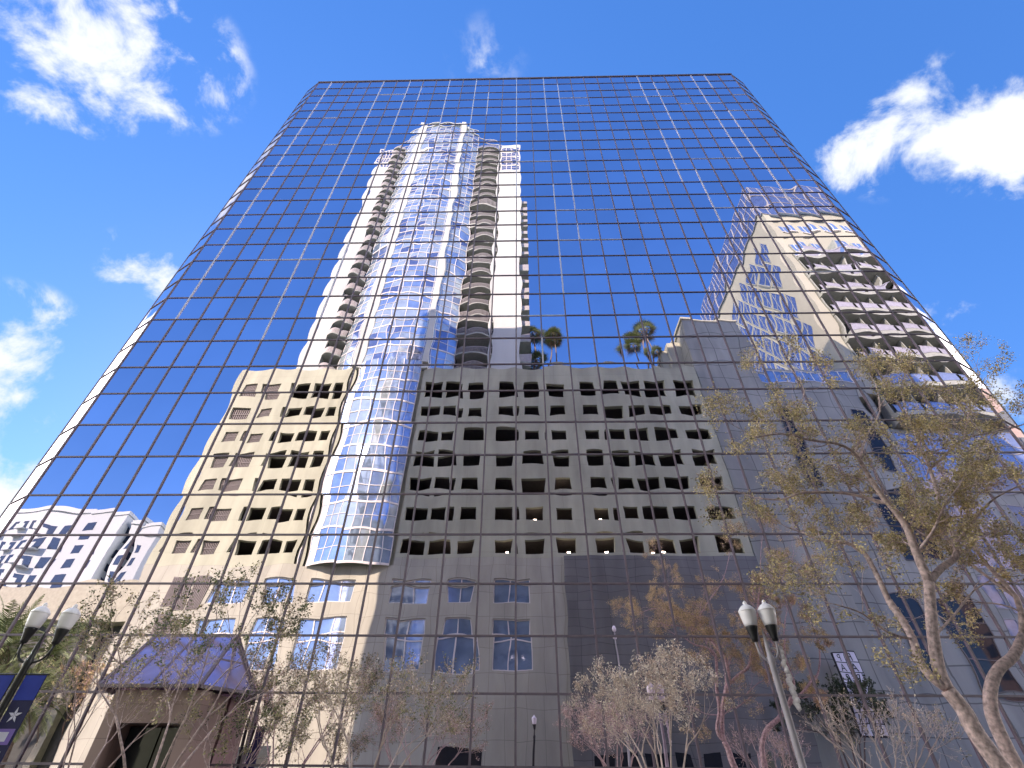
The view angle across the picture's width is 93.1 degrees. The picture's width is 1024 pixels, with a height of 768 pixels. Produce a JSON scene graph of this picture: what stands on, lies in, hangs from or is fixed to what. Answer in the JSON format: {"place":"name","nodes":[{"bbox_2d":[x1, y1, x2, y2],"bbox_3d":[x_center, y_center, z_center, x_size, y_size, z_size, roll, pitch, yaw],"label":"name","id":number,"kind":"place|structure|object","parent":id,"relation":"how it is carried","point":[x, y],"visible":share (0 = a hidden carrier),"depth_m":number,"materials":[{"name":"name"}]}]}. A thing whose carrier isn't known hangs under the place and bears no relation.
{"place":"outdoors","nodes":[
{"label":"outdoors","id":0,"kind":"place"},
{"bbox_2d":[0,73,1023,767],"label":"glass office tower","id":1,"kind":"structure","parent":0,"point":[428,371],"depth_m":23.60,"materials":[{"name":"blue glass"}]},
{"bbox_2d":[0,584,34,632],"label":"window pane","id":2,"kind":"structure","parent":1,"relation":"in","point":[12,596],"depth_m":19.40,"materials":[{"name":"glass"}]},
{"bbox_2d":[0,636,41,689],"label":"window pane","id":3,"kind":"structure","parent":1,"relation":"in","point":[10,646],"depth_m":18.19,"materials":[{"name":"glass"}]},
{"bbox_2d":[0,693,50,761],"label":"window pane","id":4,"kind":"structure","parent":1,"relation":"in","point":[29,721],"depth_m":16.65,"materials":[{"name":"glass"}]},
{"bbox_2d":[9,584,71,633],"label":"window pane","id":5,"kind":"structure","parent":1,"relation":"in","point":[53,595],"depth_m":19.34,"materials":[{"name":"glass"}]},
{"bbox_2d":[17,636,79,689],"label":"window pane","id":6,"kind":"structure","parent":1,"relation":"in","point":[46,645],"depth_m":18.03,"materials":[{"name":"glass"}]},
{"bbox_2d":[19,693,92,761],"bbox_3d":[-15.627,11.773,16.693,1.500,2.024,0.004,0,-40,1],"label":"window pane","id":7,"kind":"structure","parent":1,"relation":"in","point":[48,742],"depth_m":16.62,"materials":[{"name":"glass"}]},
{"bbox_2d":[47,584,107,633],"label":"window pane","id":8,"kind":"structure","parent":1,"relation":"in","point":[79,592],"depth_m":19.34,"materials":[{"name":"glass"}]},
{"bbox_2d":[56,636,118,690],"bbox_3d":[-15.614,10.286,17.931,1.500,1.846,0.004,0,-40,1],"label":"window pane","id":9,"kind":"structure","parent":1,"relation":"in","point":[81,676],"depth_m":17.82,"materials":[{"name":"glass"}]},
{"bbox_2d":[65,693,113,762],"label":"window pane","id":10,"kind":"structure","parent":1,"relation":"in","point":[84,741],"depth_m":16.61,"materials":[{"name":"glass"}]},
{"bbox_2d":[86,584,143,633],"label":"window pane","id":11,"kind":"structure","parent":1,"relation":"in","point":[120,620],"depth_m":19.14,"materials":[{"name":"glass"}]},
{"bbox_2d":[97,636,152,690],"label":"window pane","id":12,"kind":"structure","parent":1,"relation":"in","point":[109,669],"depth_m":18.12,"materials":[{"name":"glass"}]},
{"bbox_2d":[124,584,180,633],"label":"window pane","id":13,"kind":"structure","parent":1,"relation":"in","point":[166,590],"depth_m":19.19,"materials":[{"name":"mirror"}]},
{"bbox_2d":[139,688,177,689],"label":"window pane","id":14,"kind":"structure","parent":1,"relation":"in","point":[139,688],"depth_m":17.34,"materials":[{"name":"glass"}]},
{"bbox_2d":[82,634,254,767],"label":"entrance canopy","id":15,"kind":"object","parent":1,"relation":"attached to","point":[139,752],"visible":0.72,"depth_m":15.71,"materials":[{"name":"beige concrete"}]},
{"bbox_2d":[114,727,161,767],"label":"door","id":16,"kind":"structure","parent":15,"relation":"in","point":[139,754],"depth_m":15.55,"materials":[{"name":"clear glass"}]},
{"bbox_2d":[148,727,178,767],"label":"door","id":17,"kind":"structure","parent":15,"relation":"in","point":[171,733],"depth_m":15.54,"materials":[{"name":"glass"}]},
{"bbox_2d":[164,584,216,633],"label":"window pane","id":18,"kind":"structure","parent":1,"relation":"in","point":[204,596],"depth_m":19.19,"materials":[{"name":"glass"}]},
{"bbox_2d":[180,688,216,690],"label":"window pane","id":19,"kind":"structure","parent":1,"relation":"in","point":[181,688],"depth_m":17.31,"materials":[{"name":"glass"}]},
{"bbox_2d":[202,584,253,633],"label":"window pane","id":20,"kind":"structure","parent":1,"relation":"in","point":[234,612],"depth_m":18.96,"materials":[{"name":"glass"}]},
{"bbox_2d":[208,694,258,763],"bbox_3d":[-9.628,11.726,16.575,1.500,2.024,0.004,0,-40,1],"label":"window pane","id":21,"kind":"structure","parent":1,"relation":"in","point":[228,759],"depth_m":16.44,"materials":[{"name":"glass"}]},
{"bbox_2d":[239,636,274,689],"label":"window pane","id":22,"kind":"structure","parent":1,"relation":"in","point":[255,668],"depth_m":17.91,"materials":[{"name":"mirror"}]},
{"bbox_2d":[241,584,290,633],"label":"window pane","id":23,"kind":"structure","parent":1,"relation":"in","point":[257,619],"depth_m":18.91,"materials":[{"name":"glass"}]},
{"bbox_2d":[243,694,301,763],"bbox_3d":[-8.128,11.714,16.545,1.500,2.024,0.006,0,-40,1],"label":"window pane","id":24,"kind":"structure","parent":1,"relation":"in","point":[293,703],"depth_m":16.45,"materials":[{"name":"mirror"}]},
{"bbox_2d":[258,535,304,581],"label":"window pane","id":25,"kind":"structure","parent":1,"relation":"in","point":[282,557],"depth_m":20.26,"materials":[{"name":"glass"}]},
{"bbox_2d":[263,636,315,691],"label":"window pane","id":26,"kind":"structure","parent":1,"relation":"in","point":[307,641],"depth_m":17.86,"materials":[{"name":"glass"}]},
{"bbox_2d":[280,584,327,633],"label":"window pane","id":27,"kind":"structure","parent":1,"relation":"in","point":[311,624],"depth_m":19.08,"materials":[{"name":"glass"}]},
{"bbox_2d":[288,694,343,764],"bbox_3d":[-6.629,11.703,16.516,1.500,2.024,0.007,0,-40,1],"label":"window pane","id":28,"kind":"structure","parent":1,"relation":"in","point":[312,751],"depth_m":16.36,"materials":[{"name":"glass"}]},
{"bbox_2d":[294,535,339,581],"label":"window pane","id":29,"kind":"structure","parent":1,"relation":"in","point":[319,552],"depth_m":20.23,"materials":[{"name":"mirror"}]},
{"bbox_2d":[305,636,354,691],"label":"window pane","id":30,"kind":"structure","parent":1,"relation":"in","point":[341,646],"depth_m":17.87,"materials":[{"name":"glass"}]},
{"bbox_2d":[319,584,364,633],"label":"window pane","id":31,"kind":"structure","parent":1,"relation":"in","point":[341,614],"depth_m":18.94,"materials":[{"name":"glass"}]},
{"bbox_2d":[331,535,374,581],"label":"window pane","id":32,"kind":"structure","parent":1,"relation":"in","point":[354,553],"depth_m":20.20,"materials":[{"name":"glass"}]},
{"bbox_2d":[333,694,386,764],"bbox_3d":[-5.129,11.692,16.487,1.500,2.024,0.007,0,-40,1],"label":"window pane","id":33,"kind":"structure","parent":1,"relation":"in","point":[366,733],"depth_m":16.36,"materials":[{"name":"glass"}]},
{"bbox_2d":[348,637,394,691],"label":"window pane","id":34,"kind":"structure","parent":1,"relation":"in","point":[367,649],"depth_m":17.80,"materials":[{"name":"glass"}]},
{"bbox_2d":[358,584,402,633],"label":"window pane","id":35,"kind":"structure","parent":1,"relation":"in","point":[381,605],"depth_m":18.91,"materials":[{"name":"glass"}]},
{"bbox_2d":[368,535,409,581],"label":"window pane","id":36,"kind":"structure","parent":1,"relation":"in","point":[388,564],"depth_m":20.17,"materials":[{"name":"mirror"}]},
{"bbox_2d":[379,694,427,764],"bbox_3d":[-3.629,11.682,16.460,1.500,2.024,0.004,0,-40,1],"label":"window pane","id":37,"kind":"structure","parent":1,"relation":"in","point":[395,734],"depth_m":16.34,"materials":[{"name":"glass"}]},
{"bbox_2d":[389,637,434,691],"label":"window pane","id":38,"kind":"structure","parent":1,"relation":"in","point":[418,644],"depth_m":17.80,"materials":[{"name":"glass"}]},
{"bbox_2d":[398,584,439,634],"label":"window pane","id":39,"kind":"structure","parent":1,"relation":"in","point":[418,615],"depth_m":18.88,"materials":[{"name":"glass"}]},
{"bbox_2d":[405,535,444,581],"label":"window pane","id":40,"kind":"structure","parent":1,"relation":"in","point":[425,557],"depth_m":20.14,"materials":[{"name":"glass"}]},
{"bbox_2d":[425,695,471,765],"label":"window pane","id":41,"kind":"structure","parent":1,"relation":"in","point":[439,751],"depth_m":16.24,"materials":[{"name":"glass"}]},
{"bbox_2d":[432,637,474,691],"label":"window pane","id":42,"kind":"structure","parent":1,"relation":"in","point":[460,648],"depth_m":17.76,"materials":[{"name":"glass"}]},
{"bbox_2d":[437,584,476,634],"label":"window pane","id":43,"kind":"structure","parent":1,"relation":"in","point":[457,611],"depth_m":18.84,"materials":[{"name":"glass"}]},
{"bbox_2d":[442,535,479,581],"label":"window pane","id":44,"kind":"structure","parent":1,"relation":"in","point":[461,559],"depth_m":20.11,"materials":[{"name":"glass"}]},
{"bbox_2d":[470,695,514,765],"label":"window pane","id":45,"kind":"structure","parent":1,"relation":"in","point":[493,723],"depth_m":16.36,"materials":[{"name":"glass"}]},
{"bbox_2d":[474,637,514,692],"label":"window pane","id":46,"kind":"structure","parent":1,"relation":"in","point":[495,672],"depth_m":17.61,"materials":[{"name":"glass"}]},
{"bbox_2d":[477,584,514,634],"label":"window pane","id":47,"kind":"structure","parent":1,"relation":"in","point":[496,603],"depth_m":18.80,"materials":[{"name":"glass"}]},
{"bbox_2d":[479,535,514,581],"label":"window pane","id":48,"kind":"structure","parent":1,"relation":"in","point":[497,560],"depth_m":20.08,"materials":[{"name":"glass"}]},
{"bbox_2d":[0,74,1023,767],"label":"window panes","id":49,"kind":"structure","parent":1,"relation":"in","point":[681,564],"depth_m":27.41,"materials":[{"name":"glass"}]},
{"bbox_2d":[517,535,551,581],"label":"window pane","id":50,"kind":"structure","parent":1,"relation":"in","point":[534,564],"depth_m":20.05,"materials":[{"name":"glass"}]},
{"bbox_2d":[517,585,554,634],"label":"window pane","id":51,"kind":"structure","parent":1,"relation":"in","point":[535,609],"depth_m":18.77,"materials":[{"name":"glass"}]},
{"bbox_2d":[517,637,556,692],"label":"window pane","id":52,"kind":"structure","parent":1,"relation":"in","point":[536,656],"depth_m":17.58,"materials":[{"name":"mirror"}]},
{"bbox_2d":[517,695,560,765],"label":"window pane","id":53,"kind":"structure","parent":1,"relation":"in","point":[538,742],"depth_m":16.34,"materials":[{"name":"glass"}]},
{"bbox_2d":[552,535,589,581],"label":"window pane","id":54,"kind":"structure","parent":1,"relation":"in","point":[570,558],"depth_m":20.02,"materials":[{"name":"glass"}]},
{"bbox_2d":[554,585,594,634],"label":"window pane","id":55,"kind":"structure","parent":1,"relation":"in","point":[573,603],"depth_m":18.74,"materials":[{"name":"glass"}]},
{"bbox_2d":[557,637,599,692],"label":"window pane","id":56,"kind":"structure","parent":1,"relation":"in","point":[575,654],"depth_m":17.62,"materials":[{"name":"glass"}]},
{"bbox_2d":[560,695,606,766],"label":"window pane","id":57,"kind":"structure","parent":1,"relation":"in","point":[578,749],"depth_m":16.25,"materials":[{"name":"glass"}]},
{"bbox_2d":[587,535,627,582],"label":"window pane","id":58,"kind":"structure","parent":1,"relation":"in","point":[606,555],"depth_m":19.98,"materials":[{"name":"glass"}]},
{"bbox_2d":[592,585,634,634],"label":"window pane","id":59,"kind":"structure","parent":1,"relation":"in","point":[612,605],"depth_m":18.72,"materials":[{"name":"glass"}]},
{"bbox_2d":[597,637,642,692],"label":"window pane","id":60,"kind":"structure","parent":1,"relation":"in","point":[616,650],"depth_m":17.72,"materials":[{"name":"glass"}]},
{"bbox_2d":[603,695,653,766],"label":"window pane","id":61,"kind":"structure","parent":1,"relation":"in","point":[619,755],"depth_m":16.11,"materials":[{"name":"glass"}]},
{"bbox_2d":[623,535,664,582],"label":"window pane","id":62,"kind":"structure","parent":1,"relation":"in","point":[643,558],"depth_m":19.95,"materials":[{"name":"glass"}]},
{"bbox_2d":[630,585,674,634],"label":"window pane","id":63,"kind":"structure","parent":1,"relation":"in","point":[651,606],"depth_m":18.69,"materials":[{"name":"glass"}]},
{"bbox_2d":[638,637,685,692],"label":"window pane","id":64,"kind":"structure","parent":1,"relation":"in","point":[645,643],"depth_m":17.73,"materials":[{"name":"glass"}]},
{"bbox_2d":[646,696,699,766],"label":"window pane","id":65,"kind":"structure","parent":1,"relation":"in","point":[678,737],"depth_m":16.11,"materials":[{"name":"glass"}]},
{"bbox_2d":[668,585,715,634],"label":"window pane","id":66,"kind":"structure","parent":1,"relation":"in","point":[691,610],"depth_m":18.67,"materials":[{"name":"glass"}]},
{"bbox_2d":[678,637,729,693],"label":"window pane","id":67,"kind":"structure","parent":1,"relation":"in","point":[693,645],"depth_m":17.58,"materials":[{"name":"glass"}]},
{"bbox_2d":[690,696,746,767],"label":"window pane","id":68,"kind":"structure","parent":1,"relation":"in","point":[719,740],"depth_m":16.19,"materials":[{"name":"glass"}]},
{"bbox_2d":[706,585,748,634],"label":"window pane","id":69,"kind":"structure","parent":1,"relation":"in","point":[725,600],"depth_m":18.71,"materials":[{"name":"glass"}]},
{"bbox_2d":[719,637,772,693],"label":"window pane","id":70,"kind":"structure","parent":1,"relation":"in","point":[747,674],"depth_m":17.42,"materials":[{"name":"glass"}]},
{"bbox_2d":[733,696,794,767],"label":"window pane","id":71,"kind":"structure","parent":1,"relation":"in","point":[766,745],"depth_m":16.19,"materials":[{"name":"glass"}]},
{"bbox_2d":[745,585,796,634],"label":"window pane","id":72,"kind":"structure","parent":1,"relation":"in","point":[785,624],"depth_m":18.70,"materials":[{"name":"glass"}]},
{"bbox_2d":[760,638,816,693],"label":"window pane","id":73,"kind":"structure","parent":1,"relation":"in","point":[796,663],"depth_m":17.41,"materials":[{"name":"glass"}]},
{"bbox_2d":[777,696,841,767],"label":"window pane","id":74,"kind":"structure","parent":1,"relation":"in","point":[818,752],"depth_m":16.12,"materials":[{"name":"glass"}]},
{"bbox_2d":[783,585,837,634],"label":"window pane","id":75,"kind":"structure","parent":1,"relation":"in","point":[827,627],"depth_m":18.49,"materials":[{"name":"glass"}]},
{"bbox_2d":[801,638,860,693],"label":"window pane","id":76,"kind":"structure","parent":1,"relation":"in","point":[829,664],"depth_m":17.38,"materials":[{"name":"glass"}]},
{"bbox_2d":[821,585,878,635],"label":"window pane","id":77,"kind":"structure","parent":1,"relation":"in","point":[852,599],"depth_m":18.53,"materials":[{"name":"glass"}]},
{"bbox_2d":[821,696,887,767],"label":"window pane","id":78,"kind":"structure","parent":1,"relation":"in","point":[864,753],"depth_m":16.11,"materials":[{"name":"glass"}]},
{"bbox_2d":[842,638,903,693],"bbox_3d":[12.880,10.067,17.373,1.500,1.846,0.005,-1,-40,1],"label":"window pane","id":79,"kind":"structure","parent":1,"relation":"in","point":[873,678],"depth_m":17.32,"materials":[{"name":"glass"}]},
{"bbox_2d":[860,585,919,635],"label":"window pane","id":80,"kind":"structure","parent":1,"relation":"in","point":[873,594],"depth_m":18.63,"materials":[{"name":"glass"}]},
{"bbox_2d":[865,697,935,767],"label":"window pane","id":81,"kind":"structure","parent":1,"relation":"in","point":[911,755],"depth_m":16.07,"materials":[{"name":"glass"}]},
{"bbox_2d":[883,638,941,694],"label":"window pane","id":82,"kind":"structure","parent":1,"relation":"in","point":[926,687],"depth_m":17.35,"materials":[{"name":"glass"}]},
{"bbox_2d":[899,585,961,635],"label":"window pane","id":83,"kind":"structure","parent":1,"relation":"in","point":[917,610],"depth_m":18.48,"materials":[{"name":"glass"}]},
{"bbox_2d":[909,697,983,767],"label":"window pane","id":84,"kind":"structure","parent":1,"relation":"in","point":[965,743],"depth_m":16.01,"materials":[{"name":"mirror"}]},
{"bbox_2d":[925,638,984,694],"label":"window pane","id":85,"kind":"structure","parent":1,"relation":"in","point":[965,675],"depth_m":17.26,"materials":[{"name":"glass"}]},
{"bbox_2d":[938,585,1002,635],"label":"window pane","id":86,"kind":"structure","parent":1,"relation":"in","point":[989,627],"depth_m":18.34,"materials":[{"name":"glass"}]},
{"bbox_2d":[963,697,1023,767],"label":"window pane","id":87,"kind":"structure","parent":1,"relation":"in","point":[976,703],"depth_m":16.24,"materials":[{"name":"glass"}]},
{"bbox_2d":[966,638,1023,694],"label":"window pane","id":88,"kind":"structure","parent":1,"relation":"in","point":[1012,682],"depth_m":17.37,"materials":[{"name":"glass"}]},
{"bbox_2d":[977,585,1023,635],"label":"window pane","id":89,"kind":"structure","parent":1,"relation":"in","point":[1007,617],"depth_m":18.51,"materials":[{"name":"glass"}]},
{"bbox_2d":[998,697,1023,744],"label":"window pane","id":90,"kind":"structure","parent":1,"relation":"in","point":[1013,707],"depth_m":16.42,"materials":[{"name":"mirror"}]},
{"bbox_2d":[1008,638,1023,664],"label":"window pane","id":91,"kind":"structure","parent":1,"relation":"in","point":[1011,640],"depth_m":17.51,"materials":[{"name":"glass"}]},
{"bbox_2d":[1016,585,1023,597],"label":"window pane","id":92,"kind":"structure","parent":1,"relation":"in","point":[1020,587],"depth_m":18.92,"materials":[{"name":"glass"}]},
{"bbox_2d":[0,0,1023,514],"label":"sky","id":93,"kind":"structure","parent":0,"point":[127,127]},
{"bbox_3d":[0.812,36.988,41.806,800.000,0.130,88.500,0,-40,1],"label":"pavement","id":94,"kind":"structure","parent":0,"visible":0},
{"bbox_2d":[0,603,80,718],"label":"street lamp","id":95,"kind":"object","parent":94,"relation":"on","point":[40,615],"visible":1,"depth_m":12.50,"materials":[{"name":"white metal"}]},
{"bbox_2d":[0,673,17,701],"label":"street banner","id":96,"kind":"object","parent":95,"relation":"attached to","point":[6,679],"visible":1,"depth_m":11.88,"materials":[{"name":"blue fabric"}]},
{"bbox_2d":[0,673,49,762],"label":"street banner","id":97,"kind":"object","parent":95,"relation":"attached to","point":[15,714],"visible":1,"depth_m":11.51,"materials":[{"name":"blue fabric"}]},
{"bbox_2d":[738,600,806,767],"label":"street lamp","id":98,"kind":"object","parent":94,"relation":"on","point":[765,611],"visible":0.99,"depth_m":12.06,"materials":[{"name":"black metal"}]},
{"bbox_2d":[770,645,800,711],"bbox_3d":[6.528,7.022,11.630,0.398,1.380,0.187,0,-40,1],"label":"garland","id":99,"kind":"object","parent":98,"relation":"attached to","point":[793,693],"visible":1,"depth_m":11.55},
{"bbox_2d":[690,331,1023,767],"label":"street tree","id":100,"kind":"object","parent":94,"relation":"on","point":[979,737],"visible":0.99,"depth_m":13.24,"materials":[{"name":"green plant"}]},
{"bbox_2d":[842,451,1023,767],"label":"street tree","id":101,"kind":"object","parent":94,"relation":"on","point":[1000,667],"visible":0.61,"depth_m":12.82,"materials":[{"name":"green plant"}]},
{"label":"planting bed","id":102,"kind":"structure","parent":94,"relation":"on","visible":0},
{"bbox_2d":[53,560,330,767],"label":"leafy tree","id":103,"kind":"object","parent":102,"relation":"on","point":[179,624],"visible":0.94,"depth_m":13.76,"materials":[{"name":"green plant"}]},
{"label":"planting bed","id":104,"kind":"structure","parent":94,"relation":"on","visible":0},
{"bbox_2d":[25,624,219,767],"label":"leafy tree","id":105,"kind":"object","parent":104,"relation":"on","point":[118,680],"visible":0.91,"depth_m":13.91,"materials":[{"name":"green plant"}]},
{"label":"planting bed","id":106,"kind":"structure","parent":94,"relation":"on","visible":0},
{"bbox_2d":[167,697,315,767],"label":"leafy tree","id":107,"kind":"object","parent":106,"relation":"on","point":[246,749],"visible":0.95,"depth_m":13.52,"materials":[{"name":"beige plant"}]},
{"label":"planting bed","id":108,"kind":"structure","parent":0,"visible":0},
{"bbox_2d":[563,639,737,767],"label":"crape myrtle","id":109,"kind":"object","parent":108,"relation":"on","point":[624,701],"visible":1,"depth_m":13.08,"materials":[{"name":"beige plant"}]},
{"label":"planting bed","id":110,"kind":"structure","parent":0,"visible":0},
{"bbox_2d":[276,647,479,767],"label":"crape myrtle","id":111,"kind":"object","parent":110,"relation":"on","point":[353,701],"visible":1,"depth_m":13.32,"materials":[{"name":"beige plant"}]},
{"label":"planting bed","id":112,"kind":"structure","parent":0,"visible":0},
{"bbox_2d":[794,686,972,767],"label":"crape myrtle","id":113,"kind":"object","parent":112,"relation":"on","point":[915,722],"visible":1,"depth_m":12.78,"materials":[{"name":"beige plant"}]}
]}

